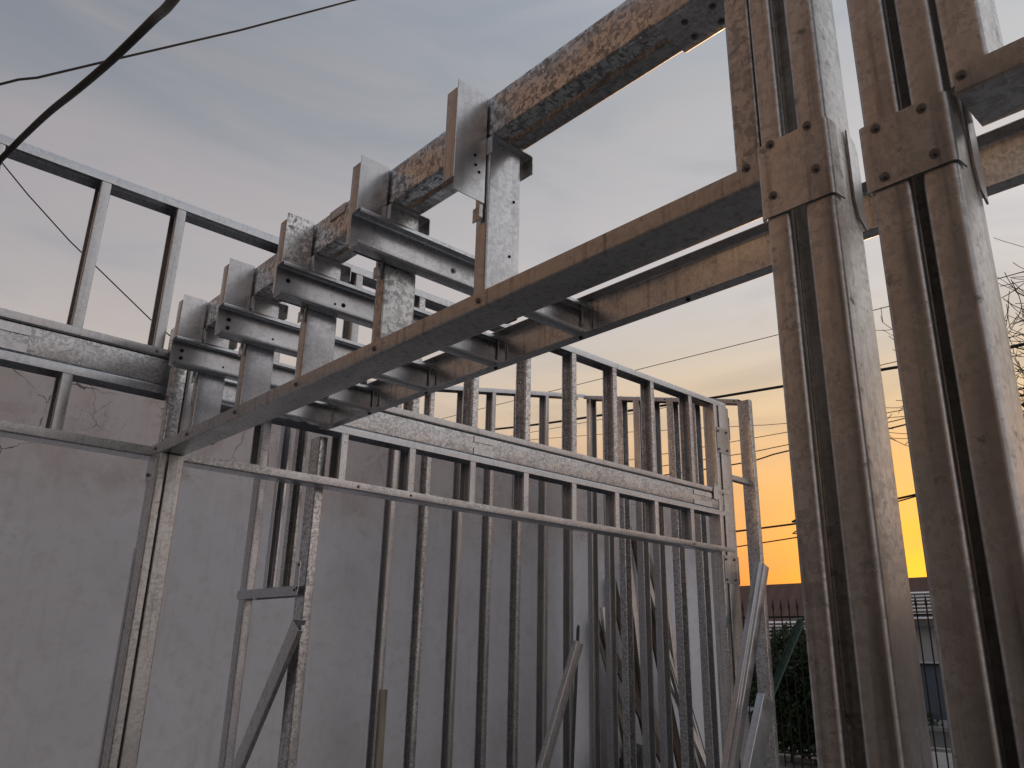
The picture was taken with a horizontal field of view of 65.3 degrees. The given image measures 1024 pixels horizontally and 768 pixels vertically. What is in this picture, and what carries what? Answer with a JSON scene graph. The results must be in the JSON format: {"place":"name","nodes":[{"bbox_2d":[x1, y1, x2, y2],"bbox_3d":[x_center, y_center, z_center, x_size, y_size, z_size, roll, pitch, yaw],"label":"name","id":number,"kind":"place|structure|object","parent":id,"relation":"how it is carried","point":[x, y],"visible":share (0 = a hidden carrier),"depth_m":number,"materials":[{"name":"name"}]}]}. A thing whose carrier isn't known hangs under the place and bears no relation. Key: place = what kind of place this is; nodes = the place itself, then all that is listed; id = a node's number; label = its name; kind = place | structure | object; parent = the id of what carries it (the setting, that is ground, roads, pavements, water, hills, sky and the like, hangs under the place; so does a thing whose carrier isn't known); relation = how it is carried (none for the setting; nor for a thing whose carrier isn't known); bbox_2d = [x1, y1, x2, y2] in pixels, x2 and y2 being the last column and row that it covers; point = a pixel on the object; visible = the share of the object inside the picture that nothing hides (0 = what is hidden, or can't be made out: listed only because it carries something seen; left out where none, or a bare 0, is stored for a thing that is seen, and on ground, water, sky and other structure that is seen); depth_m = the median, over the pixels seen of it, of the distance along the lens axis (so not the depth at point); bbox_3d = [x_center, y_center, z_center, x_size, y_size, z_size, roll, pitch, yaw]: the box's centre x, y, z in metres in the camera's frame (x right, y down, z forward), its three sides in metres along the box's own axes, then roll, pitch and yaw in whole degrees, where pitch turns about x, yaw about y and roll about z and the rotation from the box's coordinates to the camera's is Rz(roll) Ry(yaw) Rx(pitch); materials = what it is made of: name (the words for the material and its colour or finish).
{"place":"outdoors","nodes":[
{"label":"outdoors","id":0,"kind":"place"},
{"bbox_2d":[2,162,169,335],"bbox_3d":[-4.840,-2.503,8.920,9.007,7.010,0.014,17,-24,-39],"label":"overhead wire","id":1,"kind":"object","parent":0,"point":[72,243],"visible":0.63,"depth_m":8.64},
{"bbox_2d":[0,0,1023,585],"label":"sky","id":2,"kind":"structure","parent":0,"point":[255,127],"materials":[{"name":"grey"}]},
{"bbox_2d":[442,271,1023,418],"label":"overhead wire","id":3,"kind":"object","parent":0,"point":[699,354],"visible":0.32,"depth_m":20.21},
{"bbox_2d":[484,343,1023,429],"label":"overhead wire","id":4,"kind":"object","parent":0,"point":[757,390],"visible":0.27,"depth_m":18.95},
{"bbox_2d":[512,334,1023,435],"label":"overhead wire","id":5,"kind":"object","parent":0,"point":[665,407],"visible":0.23,"depth_m":20.67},
{"bbox_2d":[742,615,804,656],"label":"grey gable house","id":6,"kind":"structure","parent":0,"point":[795,619],"depth_m":26.44,"materials":[{"name":"grey"}]},
{"bbox_2d":[531,405,1021,439],"bbox_3d":[5.890,0.430,18.231,0.014,4.212,42.001,17,-24,-39],"label":"overhead wire","id":7,"kind":"object","parent":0,"point":[730,426],"visible":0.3,"depth_m":18.73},
{"bbox_2d":[779,760,817,767],"bbox_3d":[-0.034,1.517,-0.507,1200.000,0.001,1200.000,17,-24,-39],"label":"ground","id":8,"kind":"structure","parent":0,"point":[789,764],"depth_m":12.55,"materials":[{"name":"grey concrete"}]},
{"bbox_2d":[97,453,183,767],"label":"steel post","id":9,"kind":"object","parent":8,"relation":"on","point":[123,724],"visible":1,"depth_m":3.01,"materials":[{"name":"grey metal"}]},
{"bbox_2d":[0,134,734,552],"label":"steel truss","id":10,"kind":"object","parent":9,"relation":"on","point":[68,352],"visible":0.8,"depth_m":4.09,"materials":[{"name":"grey metal"}]},
{"bbox_2d":[0,0,179,164],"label":"cable","id":11,"kind":"object","parent":10,"relation":"attached to","point":[155,17],"visible":1,"depth_m":1.04,"materials":[{"name":"black rubber"}]},
{"bbox_2d":[318,117,1023,429],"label":"rim beam","id":12,"kind":"structure","parent":10,"relation":"attached to","point":[731,261],"depth_m":2.43,"materials":[{"name":"metal"}]},
{"bbox_2d":[168,335,378,411],"bbox_3d":[-0.937,-0.025,3.268,0.892,0.110,0.047,17,-24,-39],"label":"floor joist","id":13,"kind":"object","parent":12,"relation":"attached to","point":[201,357],"visible":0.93,"depth_m":3.13,"materials":[{"name":"metal"}]},
{"bbox_2d":[221,379,336,426],"bbox_3d":[-1.093,0.080,3.590,0.667,0.110,0.047,17,-24,-39],"label":"floor joist","id":14,"kind":"object","parent":12,"relation":"attached to","point":[318,413],"visible":0.28,"depth_m":3.71,"materials":[{"name":"metal"}]},
{"bbox_2d":[215,302,435,390],"bbox_3d":[-0.654,-0.118,2.971,0.892,0.110,0.047,17,-24,-39],"label":"floor joist","id":15,"kind":"object","parent":12,"relation":"attached to","point":[247,326],"visible":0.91,"depth_m":2.84,"materials":[{"name":"metal"}]},
{"bbox_2d":[273,260,505,365],"bbox_3d":[-0.367,-0.212,2.670,0.892,0.110,0.047,17,-24,-39],"label":"floor joist","id":16,"kind":"object","parent":12,"relation":"attached to","point":[313,290],"visible":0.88,"depth_m":2.54,"materials":[{"name":"metal"}]},
{"bbox_2d":[348,207,591,335],"bbox_3d":[-0.081,-0.306,2.370,0.892,0.110,0.047,17,-24,-39],"label":"floor joist","id":17,"kind":"object","parent":12,"relation":"attached to","point":[387,241],"visible":0.8,"depth_m":2.25,"materials":[{"name":"metal"}]},
{"bbox_2d":[231,619,305,767],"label":"diagonal brace","id":18,"kind":"object","parent":8,"relation":"on","point":[270,691],"visible":1,"depth_m":3.61,"materials":[{"name":"metal"}]},
{"bbox_2d":[218,426,327,767],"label":"door frame","id":19,"kind":"object","parent":8,"relation":"on","point":[301,590],"visible":0.8,"depth_m":3.91,"materials":[{"name":"metal"}]},
{"bbox_2d":[0,366,721,767],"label":"boundary wall","id":20,"kind":"structure","parent":8,"relation":"on","point":[68,526],"depth_m":5.50,"materials":[{"name":"white paint"}]},
{"bbox_2d":[373,690,387,767],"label":"timber stake","id":21,"kind":"object","parent":8,"relation":"on","point":[380,730],"visible":1,"depth_m":5.38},
{"bbox_2d":[360,380,584,767],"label":"stud wall","id":22,"kind":"structure","parent":8,"relation":"on","point":[451,640],"depth_m":6.51,"materials":[{"name":"metal"}]},
{"bbox_2d":[536,641,582,767],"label":"diagonal brace","id":23,"kind":"object","parent":8,"relation":"on","point":[552,733],"visible":1,"depth_m":5.84,"materials":[{"name":"metal"}]},
{"bbox_2d":[571,625,579,767],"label":"steel offcut","id":24,"kind":"object","parent":8,"relation":"on","point":[574,705],"visible":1,"depth_m":6.29,"materials":[{"name":"silver metal"}]},
{"bbox_2d":[599,619,622,734],"bbox_3d":[1.037,3.166,7.375,0.590,1.901,0.070,3,-19,-5],"label":"leaning board","id":25,"kind":"object","parent":8,"relation":"on","point":[620,709],"visible":0.24,"depth_m":7.48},
{"bbox_2d":[599,607,622,757],"bbox_3d":[0.970,3.102,7.381,0.304,2.008,0.065,2,-19,-2],"label":"steel offcut","id":26,"kind":"object","parent":8,"relation":"on","point":[602,612],"visible":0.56,"depth_m":7.57,"materials":[{"name":"silver metal"}]},
{"bbox_2d":[599,632,659,762],"bbox_3d":[1.279,3.221,7.366,0.957,1.821,0.096,1,-18,0],"label":"leaning board","id":27,"kind":"object","parent":8,"relation":"on","point":[638,711],"visible":0.24,"depth_m":7.44,"materials":[{"name":"grey metal"}]},
{"bbox_2d":[619,743,642,767],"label":"rubbish sack","id":28,"kind":"object","parent":8,"relation":"on","point":[639,751],"visible":0.26,"depth_m":7.06,"materials":[{"name":"black plastic"}]},
{"bbox_2d":[616,582,657,767],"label":"leaning board","id":29,"kind":"object","parent":8,"relation":"on","point":[618,619],"depth_m":7.76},
{"bbox_2d":[631,561,656,767],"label":"steel offcut","id":30,"kind":"object","parent":8,"relation":"on","point":[636,631],"visible":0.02,"depth_m":7.80,"materials":[{"name":"silver metal"}]},
{"bbox_2d":[633,638,659,740],"bbox_3d":[1.343,3.185,7.601,0.668,2.026,0.098,0,-19,3],"label":"leaning board","id":31,"kind":"object","parent":8,"relation":"on","point":[656,723],"visible":0.24,"depth_m":7.62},
{"bbox_2d":[631,540,681,767],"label":"leaning board","id":32,"kind":"object","parent":8,"relation":"on","point":[676,747],"depth_m":7.79,"materials":[{"name":"grey metal"}]},
{"bbox_2d":[631,528,701,767],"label":"thin rod","id":33,"kind":"object","parent":8,"relation":"on","point":[674,674],"visible":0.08,"depth_m":7.86,"materials":[{"name":"grey metal"}]},
{"bbox_2d":[667,588,679,720],"bbox_3d":[1.664,2.924,8.106,0.334,2.835,0.060,-7,-20,23],"label":"steel offcut","id":34,"kind":"object","parent":8,"relation":"on","point":[672,640],"visible":0.14,"depth_m":8.21,"materials":[{"name":"silver metal"}]},
{"bbox_2d":[650,580,700,767],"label":"steel offcut","id":35,"kind":"object","parent":8,"relation":"on","point":[697,763],"visible":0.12,"depth_m":7.88,"materials":[{"name":"silver metal"}]},
{"bbox_2d":[649,551,702,767],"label":"leaning board","id":36,"kind":"object","parent":8,"relation":"on","point":[652,577],"depth_m":8.34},
{"bbox_2d":[652,648,705,767],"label":"steel offcut","id":37,"kind":"object","parent":8,"relation":"on","point":[701,754],"visible":0.2,"depth_m":7.78,"materials":[{"name":"silver metal"}]},
{"bbox_2d":[584,396,779,767],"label":"stud wall","id":38,"kind":"structure","parent":8,"relation":"on","point":[764,673],"depth_m":6.75,"materials":[{"name":"metal"}]},
{"bbox_2d":[676,653,704,751],"bbox_3d":[1.728,2.921,8.174,0.879,2.883,0.009,8,-20,-18],"label":"thin rod","id":39,"kind":"object","parent":8,"relation":"on","point":[697,727],"depth_m":8.04,"materials":[{"name":"metal"}]},
{"bbox_2d":[702,404,749,767],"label":"steel post","id":40,"kind":"object","parent":8,"relation":"on","point":[726,594],"visible":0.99,"depth_m":5.84,"materials":[{"name":"grey metal"}]},
{"bbox_2d":[721,562,768,767],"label":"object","id":41,"kind":"object","parent":8,"relation":"on","point":[737,718],"visible":1,"depth_m":5.47,"materials":[{"name":"metal"}]},
{"bbox_2d":[742,693,774,767],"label":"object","id":42,"kind":"object","parent":8,"relation":"on","point":[758,735],"visible":1,"depth_m":5.06,"materials":[{"name":"metal"}]},
{"bbox_2d":[748,621,817,765],"bbox_3d":[4.930,4.982,12.980,1.212,2.209,2.466,17,-24,-39],"label":"garden shrub","id":43,"kind":"object","parent":8,"relation":"on","point":[793,704],"visible":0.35,"depth_m":12.88,"materials":[{"name":"green plant"}]},
{"bbox_2d":[769,621,804,639],"bbox_3d":[8.697,8.639,24.498,2.157,2.728,3.500,17,-24,-39],"label":"white porch","id":44,"kind":"object","parent":8,"relation":"on","point":[777,624],"depth_m":25.77,"materials":[{"name":"white"}]},
{"bbox_2d":[773,619,804,695],"bbox_3d":[1.869,2.816,6.253,0.031,1.868,1.080,17,-24,-39],"label":"green bar","id":45,"kind":"object","parent":8,"relation":"on","point":[788,650],"visible":0.59,"depth_m":6.21,"materials":[{"name":"paint"}]},
{"bbox_2d":[748,0,933,767],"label":"steel column","id":46,"kind":"structure","parent":8,"relation":"on","point":[868,700],"depth_m":1.13,"materials":[{"name":"grey metal"}]},
{"bbox_2d":[151,0,762,457],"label":"steel truss","id":47,"kind":"object","parent":46,"relation":"attached to","point":[477,148],"visible":0.94,"depth_m":1.89,"materials":[{"name":"grey metal"}]},
{"bbox_2d":[741,594,949,767],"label":"iron fence","id":48,"kind":"object","parent":8,"relation":"on","point":[801,754],"visible":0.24,"depth_m":12.35,"materials":[{"name":"black metal"}]},
{"bbox_2d":[910,591,938,661],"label":"clapboard house","id":49,"kind":"structure","parent":8,"relation":"on","point":[924,630],"depth_m":22.02,"materials":[{"name":"white paint"}]},
{"bbox_2d":[846,0,1023,767],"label":"steel column","id":50,"kind":"structure","parent":8,"relation":"on","point":[961,401],"depth_m":1.02,"materials":[{"name":"grey metal"}]},
{"bbox_2d":[935,0,1023,126],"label":"steel truss","id":51,"kind":"object","parent":50,"relation":"attached to","point":[985,67],"visible":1,"depth_m":1.09,"materials":[{"name":"metal"}]},
{"bbox_2d":[931,747,951,752],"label":"kerb","id":52,"kind":"structure","parent":8,"relation":"on","point":[941,750],"depth_m":14.29,"materials":[{"name":"grey concrete"}]},
{"bbox_2d":[877,237,1023,446],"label":"bare tree","id":53,"kind":"object","parent":8,"relation":"on","point":[1016,355],"visible":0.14,"depth_m":9.79,"materials":[{"name":"brown plant"}]},
{"bbox_2d":[736,494,915,531],"bbox_3d":[5.853,2.136,17.659,0.044,2.638,42.002,17,-24,-39],"label":"overhead wire","id":54,"kind":"object","parent":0,"point":[794,521],"visible":0.16,"depth_m":17.23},
{"bbox_2d":[737,496,915,546],"bbox_3d":[5.853,2.136,17.660,0.028,4.624,42.003,17,-24,-39],"label":"overhead wire","id":55,"kind":"object","parent":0,"point":[796,533],"visible":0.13,"depth_m":17.12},
{"bbox_2d":[630,387,1023,459],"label":"overhead wire","id":56,"kind":"object","parent":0,"point":[786,432],"visible":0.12,"depth_m":17.98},
{"bbox_2d":[740,577,928,627],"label":"tiled house","id":57,"kind":"structure","parent":0,"point":[784,593],"depth_m":31.50,"materials":[{"name":"brown paint"}]},
{"bbox_2d":[665,395,1020,475],"bbox_3d":[5.871,1.271,17.950,0.032,0.801,42.001,17,-24,-39],"label":"overhead wire","id":58,"kind":"object","parent":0,"point":[788,450],"visible":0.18,"depth_m":17.84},
{"bbox_2d":[663,388,1022,465],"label":"overhead wire","id":59,"kind":"object","parent":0,"point":[788,444],"visible":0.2,"depth_m":17.83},
{"bbox_2d":[748,661,947,725],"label":"street wall","id":60,"kind":"structure","parent":0,"point":[932,691],"depth_m":19.98,"materials":[{"name":"grey paint"}]},
{"bbox_2d":[748,711,948,731],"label":"pavement","id":61,"kind":"structure","parent":0,"point":[937,728],"depth_m":19.04,"materials":[{"name":"grey concrete"}]},
{"bbox_2d":[926,711,941,725],"bbox_3d":[9.597,8.418,20.088,0.745,0.555,2.416,17,-24,-39],"label":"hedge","id":62,"kind":"object","parent":61,"relation":"on","point":[929,720],"visible":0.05,"depth_m":19.46,"materials":[{"name":"green plant"}]},
{"bbox_2d":[748,716,950,748],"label":"road","id":63,"kind":"structure","parent":0,"point":[939,739],"depth_m":17.07,"materials":[{"name":"grey asphalt"}]},
{"bbox_2d":[779,742,953,767],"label":"pavement","id":64,"kind":"structure","parent":0,"point":[942,759],"depth_m":13.05,"materials":[{"name":"grey concrete"}]},
{"bbox_3d":[-7.455,-2.717,1.394,5.900,8.920,17.600,17,-24,-39],"label":"brown house","id":65,"kind":"object","parent":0,"visible":0},
{"bbox_2d":[0,0,355,85],"bbox_3d":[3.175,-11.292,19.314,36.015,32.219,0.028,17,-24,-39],"label":"overhead wire","id":66,"kind":"object","parent":65,"relation":"attached to","point":[134,54],"visible":0.9,"depth_m":10.01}
]}

